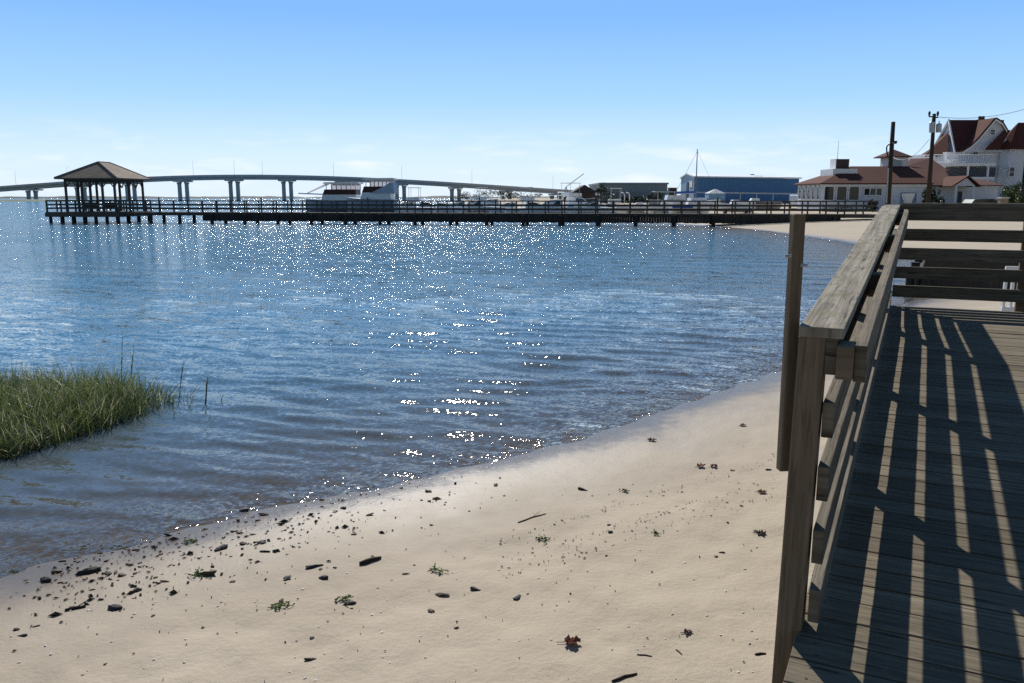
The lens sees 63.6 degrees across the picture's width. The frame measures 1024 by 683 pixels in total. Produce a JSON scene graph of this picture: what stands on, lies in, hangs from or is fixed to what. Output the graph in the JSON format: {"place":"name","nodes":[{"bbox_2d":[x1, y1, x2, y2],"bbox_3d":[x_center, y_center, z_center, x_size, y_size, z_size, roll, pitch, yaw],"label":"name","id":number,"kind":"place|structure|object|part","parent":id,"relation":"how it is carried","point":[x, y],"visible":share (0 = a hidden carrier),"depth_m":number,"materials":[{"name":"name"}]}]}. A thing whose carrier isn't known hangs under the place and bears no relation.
{"place":"outdoors","nodes":[
{"label":"outdoors","id":0,"kind":"place"},
{"bbox_2d":[0,199,54,200],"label":"marsh","id":1,"kind":"structure","parent":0,"point":[29,200],"depth_m":521.88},
{"bbox_2d":[0,196,564,197],"bbox_3d":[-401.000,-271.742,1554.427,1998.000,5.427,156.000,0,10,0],"label":"shore","id":2,"kind":"structure","parent":0,"point":[244,197],"depth_m":1495.58,"materials":[{"name":"sand"}]},
{"bbox_2d":[0,198,920,572],"bbox_3d":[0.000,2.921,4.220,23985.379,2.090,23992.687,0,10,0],"label":"bay water","id":3,"kind":"structure","parent":0,"point":[300,342],"depth_m":17.35,"materials":[{"name":"blue liquid"}]},
{"bbox_2d":[45,161,153,222],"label":"pier pavilion","id":4,"kind":"structure","parent":3,"relation":"in","point":[98,172],"depth_m":83.35,"materials":[{"name":"brown wood"}]},
{"bbox_2d":[83,202,100,211],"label":"bench","id":5,"kind":"object","parent":4,"relation":"on","point":[94,206],"visible":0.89,"depth_m":84.93,"materials":[{"name":"brown wood"}]},
{"bbox_2d":[105,202,117,211],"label":"bench","id":6,"kind":"object","parent":4,"relation":"on","point":[109,206],"visible":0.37,"depth_m":84.38,"materials":[{"name":"brown wood"}]},
{"bbox_2d":[0,350,199,460],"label":"marsh grass","id":7,"kind":"structure","parent":3,"relation":"in","point":[42,408],"depth_m":9.58,"materials":[{"name":"green"}]},
{"bbox_2d":[178,360,185,404],"bbox_3d":[-4.153,0.583,10.475,0.232,0.843,0.093,0,10,0],"label":"reed stalk","id":8,"kind":"object","parent":3,"relation":"in","point":[180,383],"visible":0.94,"depth_m":10.43,"materials":[{"name":"green"}]},
{"bbox_2d":[205,372,211,403],"bbox_3d":[-3.873,0.688,10.509,0.139,0.625,0.168,0,10,0],"label":"reed stalk","id":9,"kind":"object","parent":3,"relation":"in","point":[206,388],"visible":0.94,"depth_m":10.50,"materials":[{"name":"green"}]},
{"bbox_2d":[0,175,571,199],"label":"road bridge","id":10,"kind":"structure","parent":3,"relation":"in","point":[35,188],"depth_m":590.57,"materials":[{"name":"concrete"}]},
{"bbox_2d":[298,182,363,211],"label":"excursion boat","id":11,"kind":"object","parent":3,"relation":"on","point":[341,191],"visible":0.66,"depth_m":124.15,"materials":[{"name":"paint"}]},
{"bbox_2d":[347,178,397,211],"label":"excursion boat","id":12,"kind":"object","parent":3,"relation":"on","point":[382,189],"visible":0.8,"depth_m":118.19,"materials":[{"name":"paint"}]},
{"bbox_2d":[398,187,435,212],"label":"cabin cruiser","id":13,"kind":"object","parent":3,"relation":"on","point":[424,211],"visible":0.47,"depth_m":125.44,"materials":[{"name":"white paint"}]},
{"bbox_2d":[417,202,442,206],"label":"cabin cruiser","id":14,"kind":"object","parent":3,"relation":"on","point":[426,203],"visible":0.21,"depth_m":147.31,"materials":[{"name":"white paint"}]},
{"bbox_2d":[430,199,461,212],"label":"cabin cruiser","id":15,"kind":"object","parent":3,"relation":"on","point":[450,211],"visible":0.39,"depth_m":129.93,"materials":[{"name":"white paint"}]},
{"bbox_2d":[452,187,499,212],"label":"cabin cruiser","id":16,"kind":"object","parent":3,"relation":"on","point":[477,211],"visible":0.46,"depth_m":133.32,"materials":[{"name":"white paint"}]},
{"bbox_2d":[472,195,505,203],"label":"cabin cruiser","id":17,"kind":"object","parent":3,"relation":"on","point":[492,199],"visible":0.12,"depth_m":156.94,"materials":[{"name":"white paint"}]},
{"bbox_2d":[125,197,876,225],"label":"fishing pier","id":18,"kind":"structure","parent":3,"relation":"in","point":[597,218],"depth_m":77.40,"materials":[{"name":"brown wood"}]},
{"bbox_2d":[489,202,523,212],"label":"cabin cruiser","id":19,"kind":"object","parent":3,"relation":"on","point":[497,211],"visible":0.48,"depth_m":126.03,"materials":[{"name":"white paint"}]},
{"bbox_2d":[505,187,542,212],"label":"cabin cruiser","id":20,"kind":"object","parent":3,"relation":"on","point":[521,211],"visible":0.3,"depth_m":119.41,"materials":[{"name":"white paint"}]},
{"bbox_2d":[526,199,567,212],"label":"cabin cruiser","id":21,"kind":"object","parent":3,"relation":"on","point":[539,211],"visible":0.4,"depth_m":115.68,"materials":[{"name":"white paint"}]},
{"bbox_2d":[558,183,593,206],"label":"cabin cruiser","id":22,"kind":"object","parent":3,"relation":"on","point":[576,196],"visible":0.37,"depth_m":125.23,"materials":[{"name":"white paint"}]},
{"bbox_2d":[568,200,615,212],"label":"cabin cruiser","id":23,"kind":"object","parent":3,"relation":"on","point":[590,207],"visible":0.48,"depth_m":110.01,"materials":[{"name":"white paint"}]},
{"bbox_2d":[600,188,621,206],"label":"cabin cruiser","id":24,"kind":"object","parent":3,"relation":"on","point":[610,199],"visible":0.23,"depth_m":113.67,"materials":[{"name":"white paint"}]},
{"bbox_2d":[0,198,1022,682],"bbox_3d":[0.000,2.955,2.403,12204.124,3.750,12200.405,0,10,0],"label":"sand beach","id":25,"kind":"structure","parent":0,"point":[540,474],"depth_m":5.79,"materials":[{"name":"sand"}]},
{"bbox_2d":[40,576,51,582],"bbox_3d":[-3.183,1.629,5.632,0.108,0.050,0.059,0,26,28],"label":"stone","id":26,"kind":"object","parent":25,"relation":"on","point":[47,579],"visible":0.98,"depth_m":5.61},
{"bbox_2d":[51,569,61,573],"bbox_3d":[-3.183,1.610,5.770,0.081,0.040,0.044,-10,25,-11],"label":"pebble","id":27,"kind":"object","parent":25,"relation":"on","point":[54,571],"visible":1,"depth_m":5.76,"materials":[{"name":"brown stone"}]},
{"bbox_2d":[65,601,85,610],"bbox_3d":[-2.721,1.663,5.165,0.053,0.022,0.131,9,14,43],"label":"driftwood","id":28,"kind":"object","parent":25,"relation":"on","point":[74,607],"visible":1,"depth_m":5.16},
{"bbox_2d":[75,566,101,574],"bbox_3d":[-2.937,1.600,5.727,0.171,0.062,0.057,-7,23,-26],"label":"stone","id":29,"kind":"object","parent":25,"relation":"on","point":[88,570],"visible":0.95,"depth_m":5.72,"materials":[{"name":"stone"}]},
{"bbox_2d":[107,604,122,610],"bbox_3d":[-2.474,1.660,5.137,0.108,0.048,0.055,2,7,13],"label":"stone","id":30,"kind":"object","parent":25,"relation":"on","point":[112,607],"visible":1,"depth_m":5.12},
{"bbox_2d":[118,572,126,576],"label":"pebble","id":31,"kind":"object","parent":25,"relation":"on","point":[120,574],"visible":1,"depth_m":5.64,"materials":[{"name":"grey stone"}]},
{"bbox_2d":[133,587,141,592],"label":"stone","id":32,"kind":"object","parent":25,"relation":"on","point":[137,589],"visible":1,"depth_m":5.38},
{"bbox_2d":[181,538,197,543],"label":"seaweed","id":33,"kind":"object","parent":25,"relation":"on","point":[189,540],"visible":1,"depth_m":6.24,"materials":[{"name":"green"}]},
{"bbox_2d":[187,569,203,577],"bbox_3d":[-2.139,1.571,5.578,0.107,0.017,0.150,-3,10,-18],"label":"seaweed","id":34,"kind":"object","parent":25,"relation":"on","point":[197,572],"visible":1,"depth_m":5.58,"materials":[{"name":"green"}]},
{"bbox_2d":[198,570,216,575],"bbox_3d":[-2.067,1.575,5.600,0.142,0.046,0.048,-9,-3,2],"label":"stone","id":35,"kind":"object","parent":25,"relation":"on","point":[208,573],"visible":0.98,"depth_m":5.58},
{"bbox_2d":[214,544,227,551],"bbox_3d":[-2.140,1.525,6.076,0.052,0.047,0.119,21,23,37],"label":"stone","id":36,"kind":"object","parent":25,"relation":"on","point":[222,547],"visible":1,"depth_m":6.06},
{"bbox_2d":[239,507,248,511],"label":"stone","id":37,"kind":"object","parent":25,"relation":"on","point":[244,509],"visible":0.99,"depth_m":6.94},
{"bbox_2d":[257,540,266,543],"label":"stone","id":38,"kind":"object","parent":25,"relation":"on","point":[261,542],"visible":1,"depth_m":6.15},
{"bbox_2d":[267,599,294,609],"bbox_3d":[-1.417,1.611,5.056,0.155,0.016,0.102,-8,12,-37],"label":"seaweed","id":39,"kind":"object","parent":25,"relation":"on","point":[279,604],"visible":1,"depth_m":5.05,"materials":[{"name":"green"}]},
{"bbox_2d":[283,575,290,580],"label":"stone","id":40,"kind":"object","parent":25,"relation":"on","point":[286,578],"visible":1,"depth_m":5.46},
{"bbox_2d":[304,658,315,660],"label":"stone","id":41,"kind":"object","parent":25,"relation":"on","point":[307,659],"visible":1,"depth_m":4.40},
{"bbox_2d":[305,564,323,568],"bbox_3d":[-1.354,1.541,5.655,0.128,0.031,0.035,-4,22,-28],"label":"driftwood","id":42,"kind":"object","parent":25,"relation":"on","point":[312,566],"visible":1,"depth_m":5.64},
{"bbox_2d":[318,575,327,578],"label":"stone","id":43,"kind":"object","parent":25,"relation":"on","point":[323,577],"visible":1,"depth_m":5.45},
{"bbox_2d":[334,594,353,603],"bbox_3d":[-1.029,1.585,5.091,0.128,0.017,0.106,5,11,26],"label":"seaweed","id":44,"kind":"object","parent":25,"relation":"on","point":[342,598],"visible":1,"depth_m":5.10,"materials":[{"name":"green"}]},
{"bbox_2d":[343,600,355,604],"bbox_3d":[-0.994,1.603,5.054,0.090,0.025,0.038,-4,22,-22],"label":"stone","id":45,"kind":"object","parent":25,"relation":"on","point":[351,602],"visible":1,"depth_m":5.05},
{"bbox_2d":[359,556,381,564],"bbox_3d":[-0.984,1.517,5.733,0.168,0.036,0.038,-9,13,-41],"label":"driftwood","id":46,"kind":"object","parent":25,"relation":"on","point":[367,560],"visible":1,"depth_m":5.72,"materials":[{"name":"wood"}]},
{"bbox_2d":[8,454,773,681],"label":"wrack bits","id":47,"kind":"object","parent":25,"relation":"on","point":[55,613],"visible":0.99,"depth_m":5.83,"materials":[{"name":"brown plant"}]},
{"bbox_2d":[428,563,448,572],"bbox_3d":[-0.504,1.520,5.507,0.102,0.016,0.153,-9,13,-42],"label":"seaweed","id":48,"kind":"object","parent":25,"relation":"on","point":[435,568],"visible":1,"depth_m":5.50,"materials":[{"name":"green"}]},
{"bbox_2d":[435,592,449,597],"bbox_3d":[-0.436,1.587,5.156,0.107,0.035,0.032,-3,14,19],"label":"stone","id":49,"kind":"object","parent":25,"relation":"on","point":[441,594],"visible":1,"depth_m":5.15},
{"bbox_2d":[451,191,486,199],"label":"tree","id":50,"kind":"object","parent":25,"relation":"on","point":[464,196],"visible":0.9,"depth_m":414.24,"materials":[{"name":"green plant"}]},
{"bbox_2d":[470,586,480,590],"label":"stone","id":51,"kind":"object","parent":25,"relation":"on","point":[474,588],"visible":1,"depth_m":5.19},
{"bbox_2d":[476,189,510,198],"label":"tree","id":52,"kind":"object","parent":25,"relation":"on","point":[487,193],"visible":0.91,"depth_m":413.50,"materials":[{"name":"green plant"}]},
{"bbox_2d":[503,191,542,198],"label":"tree","id":53,"kind":"object","parent":25,"relation":"on","point":[516,195],"visible":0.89,"depth_m":413.18,"materials":[{"name":"green plant"}]},
{"bbox_2d":[518,511,545,522],"bbox_3d":[0.146,1.383,6.509,0.272,0.026,0.057,-7,12,-36],"label":"driftwood","id":54,"kind":"object","parent":25,"relation":"on","point":[532,517],"visible":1,"depth_m":6.51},
{"bbox_2d":[535,535,550,541],"bbox_3d":[0.219,1.442,6.036,0.110,0.016,0.114,6,11,29],"label":"seaweed","id":55,"kind":"object","parent":25,"relation":"on","point":[542,538],"visible":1,"depth_m":6.05,"materials":[{"name":"green"}]},
{"bbox_2d":[557,634,580,643],"bbox_3d":[0.311,1.608,4.434,0.115,0.036,0.092,-5,11,-27],"label":"dead leaf","id":56,"kind":"object","parent":25,"relation":"on","point":[574,640],"visible":1,"depth_m":4.45,"materials":[{"name":"brown"}]},
{"bbox_2d":[561,173,583,198],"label":"crane","id":57,"kind":"object","parent":25,"relation":"on","point":[569,184],"visible":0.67,"depth_m":147.37,"materials":[{"name":"metal"}]},
{"bbox_2d":[569,185,595,200],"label":"dark shed","id":58,"kind":"structure","parent":25,"relation":"on","point":[587,191],"depth_m":177.18,"materials":[{"name":"wood"}]},
{"bbox_2d":[594,183,613,202],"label":"tree","id":59,"kind":"object","parent":25,"relation":"on","point":[599,191],"visible":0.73,"depth_m":196.99,"materials":[{"name":"green plant"}]},
{"bbox_2d":[611,673,636,681],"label":"driftwood","id":60,"kind":"object","parent":25,"relation":"on","point":[622,677],"visible":1,"depth_m":4.10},
{"bbox_2d":[618,196,632,202],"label":"bush","id":61,"kind":"object","parent":25,"relation":"on","point":[626,198],"visible":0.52,"depth_m":211.22,"materials":[{"name":"green plant"}]},
{"bbox_2d":[588,183,668,202],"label":"storage hall","id":62,"kind":"object","parent":25,"relation":"on","point":[645,190],"visible":0.43,"depth_m":226.21,"materials":[{"name":"metal"}]},
{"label":"door","id":63,"kind":"part","parent":62,"relation":"part of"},
{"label":"door","id":64,"kind":"part","parent":62,"relation":"part of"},
{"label":"door","id":65,"kind":"part","parent":62,"relation":"part of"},
{"bbox_2d":[616,203,643,212],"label":"laid up boat","id":66,"kind":"object","parent":25,"relation":"on","point":[631,211],"visible":0.08,"depth_m":106.38,"materials":[{"name":"white paint"}]},
{"bbox_2d":[632,196,648,202],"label":"bush","id":67,"kind":"object","parent":25,"relation":"on","point":[635,198],"visible":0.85,"depth_m":210.75,"materials":[{"name":"green plant"}]},
{"bbox_2d":[647,190,663,199],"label":"bush","id":68,"kind":"object","parent":25,"relation":"on","point":[650,196],"visible":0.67,"depth_m":201.80,"materials":[{"name":"green plant"}]},
{"bbox_2d":[644,202,668,213],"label":"laid up boat","id":69,"kind":"object","parent":25,"relation":"on","point":[653,212],"visible":0.09,"depth_m":102.47,"materials":[{"name":"white paint"}]},
{"bbox_2d":[648,188,686,203],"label":"work boat","id":70,"kind":"object","parent":25,"relation":"on","point":[669,196],"visible":0.41,"depth_m":146.84,"materials":[{"name":"white metal"}]},
{"bbox_2d":[680,629,691,634],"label":"dead leaf","id":71,"kind":"object","parent":25,"relation":"on","point":[688,631],"visible":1,"depth_m":4.52,"materials":[{"name":"brown"}]},
{"bbox_2d":[668,202,708,212],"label":"laid up boat","id":72,"kind":"object","parent":25,"relation":"on","point":[688,208],"visible":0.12,"depth_m":96.29,"materials":[{"name":"white paint"}]},
{"bbox_2d":[668,149,720,208],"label":"sailing boat","id":73,"kind":"object","parent":25,"relation":"on","point":[691,199],"visible":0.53,"depth_m":115.70,"materials":[{"name":"metal"}]},
{"bbox_2d":[705,189,724,202],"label":"marquee","id":74,"kind":"object","parent":25,"relation":"on","point":[711,195],"visible":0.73,"depth_m":130.15,"materials":[{"name":"white fabric"}]},
{"bbox_2d":[652,191,796,203],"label":"dock canopy","id":75,"kind":"object","parent":25,"relation":"on","point":[740,193],"visible":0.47,"depth_m":137.81,"materials":[{"name":"white paint"}]},
{"bbox_2d":[716,200,755,212],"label":"laid up boat","id":76,"kind":"object","parent":25,"relation":"on","point":[730,203],"visible":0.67,"depth_m":98.22,"materials":[{"name":"white paint"}]},
{"bbox_2d":[680,173,801,203],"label":"blue warehouse","id":77,"kind":"structure","parent":25,"relation":"on","point":[751,183],"depth_m":186.83,"materials":[{"name":"metal"}]},
{"bbox_2d":[686,182,688,199],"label":"door","id":78,"kind":"structure","parent":77,"relation":"in","point":[687,183],"depth_m":193.09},
{"bbox_2d":[752,529,765,534],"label":"dead leaf","id":79,"kind":"object","parent":25,"relation":"on","point":[759,532],"visible":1,"depth_m":6.00,"materials":[{"name":"brown"}]},
{"bbox_2d":[739,198,781,208],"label":"laid up boat","id":80,"kind":"object","parent":25,"relation":"on","point":[764,203],"visible":0.27,"depth_m":109.74,"materials":[{"name":"white paint"}]},
{"bbox_2d":[789,195,797,208],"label":"parked van","id":81,"kind":"object","parent":25,"relation":"on","point":[793,197],"visible":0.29,"depth_m":116.30,"materials":[{"name":"white paint"}]},
{"bbox_2d":[840,203,852,211],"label":"terrace bench","id":82,"kind":"object","parent":25,"relation":"on","point":[846,204],"visible":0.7,"depth_m":96.53,"materials":[{"name":"grey wood"}]},
{"bbox_2d":[865,199,878,211],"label":"evergreen shrub","id":83,"kind":"object","parent":25,"relation":"on","point":[873,203],"visible":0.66,"depth_m":93.66,"materials":[{"name":"green plant"}]},
{"bbox_2d":[885,122,897,204],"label":"utility pole","id":84,"kind":"object","parent":25,"relation":"on","point":[890,170],"visible":0.93,"depth_m":78.08,"materials":[{"name":"brown wood"}]},
{"bbox_2d":[772,203,1023,682],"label":"boardwalk ramp","id":85,"kind":"structure","parent":25,"relation":"on","point":[917,556],"depth_m":3.56,"materials":[{"name":"brown wood"}]},
{"bbox_2d":[793,141,1002,211],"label":"restaurant","id":86,"kind":"structure","parent":25,"relation":"on","point":[840,180],"depth_m":99.92,"materials":[{"name":"white paint"}]},
{"bbox_2d":[798,186,801,199],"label":"window","id":87,"kind":"structure","parent":86,"relation":"in","point":[800,188],"depth_m":105.73,"materials":[{"name":"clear glass"}]},
{"bbox_2d":[802,186,806,199],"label":"window","id":88,"kind":"structure","parent":86,"relation":"in","point":[804,192],"depth_m":104.32,"materials":[{"name":"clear glass"}]},
{"bbox_2d":[807,186,810,199],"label":"window","id":89,"kind":"structure","parent":86,"relation":"in","point":[809,187],"depth_m":102.57,"materials":[{"name":"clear glass"}]},
{"bbox_2d":[811,186,815,199],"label":"window","id":90,"kind":"structure","parent":86,"relation":"in","point":[813,196],"depth_m":101.23,"materials":[{"name":"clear glass"}]},
{"bbox_2d":[816,185,820,199],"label":"window","id":91,"kind":"structure","parent":86,"relation":"in","point":[818,193],"depth_m":99.61,"materials":[{"name":"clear glass"}]},
{"bbox_2d":[823,187,834,200],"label":"window","id":92,"kind":"structure","parent":86,"relation":"in","point":[829,192],"depth_m":98.38,"materials":[{"name":"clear glass"}]},
{"bbox_2d":[836,187,847,200],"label":"window","id":93,"kind":"structure","parent":86,"relation":"in","point":[841,192],"depth_m":98.38,"materials":[{"name":"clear glass"}]},
{"bbox_2d":[848,187,859,200],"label":"window","id":94,"kind":"structure","parent":86,"relation":"in","point":[853,192],"depth_m":98.38,"materials":[{"name":"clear glass"}]},
{"bbox_2d":[863,188,882,195],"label":"window","id":95,"kind":"structure","parent":86,"relation":"in","point":[867,191],"depth_m":98.33,"materials":[{"name":"white glass"}]},
{"bbox_2d":[957,191,961,202],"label":"door","id":96,"kind":"structure","parent":86,"relation":"in","point":[959,200],"depth_m":100.42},
{"bbox_2d":[902,193,914,202],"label":"planter","id":97,"kind":"object","parent":25,"relation":"on","point":[908,197],"visible":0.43,"depth_m":95.15,"materials":[{"name":"white paint"}]},
{"bbox_2d":[921,184,936,202],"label":"evergreen shrub","id":98,"kind":"object","parent":25,"relation":"on","point":[933,194],"visible":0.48,"depth_m":90.38,"materials":[{"name":"green plant"}]},
{"bbox_2d":[926,111,941,202],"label":"utility pole","id":99,"kind":"object","parent":25,"relation":"on","point":[932,123],"visible":0.98,"depth_m":83.76,"materials":[{"name":"brown wood"}]},
{"bbox_2d":[932,189,944,202],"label":"evergreen shrub","id":100,"kind":"object","parent":25,"relation":"on","point":[940,200],"visible":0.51,"depth_m":91.53,"materials":[{"name":"green plant"}]},
{"bbox_2d":[905,260,1018,289],"bbox_3d":[15.162,-1.593,26.861,3.973,2.080,10.985,5,11,27],"label":"timber bulkhead","id":101,"kind":"object","parent":25,"relation":"on","point":[960,264],"visible":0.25,"depth_m":24.81,"materials":[{"name":"brown wood"}]},
{"bbox_2d":[908,116,1023,199],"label":"gabled house","id":102,"kind":"structure","parent":25,"relation":"on","point":[989,149],"depth_m":114.78,"materials":[{"name":"white"}]},
{"bbox_2d":[946,155,952,162],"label":"balcony chair","id":103,"kind":"object","parent":102,"relation":"on","point":[948,157],"visible":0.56,"depth_m":113.96,"materials":[{"name":"white paint"}]},
{"bbox_2d":[1008,167,1014,176],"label":"window","id":104,"kind":"structure","parent":102,"relation":"in","point":[1011,173],"depth_m":114.04,"materials":[{"name":"white glass"}]},
{"bbox_2d":[962,199,997,202],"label":"parked car","id":105,"kind":"object","parent":25,"relation":"on","point":[979,201],"visible":0.11,"depth_m":92.76,"materials":[{"name":"white paint"}]},
{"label":"window","id":106,"kind":"part","parent":105,"relation":"part of","materials":[{"name":"black glass"}]},
{"bbox_2d":[997,197,1009,202],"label":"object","id":107,"kind":"structure","parent":25,"relation":"on","point":[1003,199],"depth_m":86.47,"materials":[{"name":"white paint"}]},
{"bbox_2d":[996,186,1014,202],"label":"hedge shrub","id":108,"kind":"object","parent":25,"relation":"on","point":[1005,192],"visible":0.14,"depth_m":94.58,"materials":[{"name":"green plant"}]},
{"bbox_2d":[1000,266,1018,310],"bbox_3d":[10.702,-0.813,15.495,2.850,1.246,0.093,1,10,7],"label":"white railing","id":109,"kind":"object","parent":25,"relation":"on","point":[1009,307],"visible":0.12,"depth_m":15.63,"materials":[{"name":"paint"}]},
{"bbox_2d":[1002,181,1022,202],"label":"hedge shrub","id":110,"kind":"object","parent":25,"relation":"on","point":[1013,189],"visible":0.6,"depth_m":92.44,"materials":[{"name":"green plant"}]},
{"bbox_2d":[1013,187,1023,202],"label":"hedge shrub","id":111,"kind":"object","parent":25,"relation":"on","point":[1017,196],"visible":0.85,"depth_m":90.95,"materials":[{"name":"green plant"}]},
{"bbox_2d":[0,0,1023,196],"label":"sky","id":112,"kind":"structure","parent":0,"point":[548,94],"materials":[{"name":"blue"}]}
]}

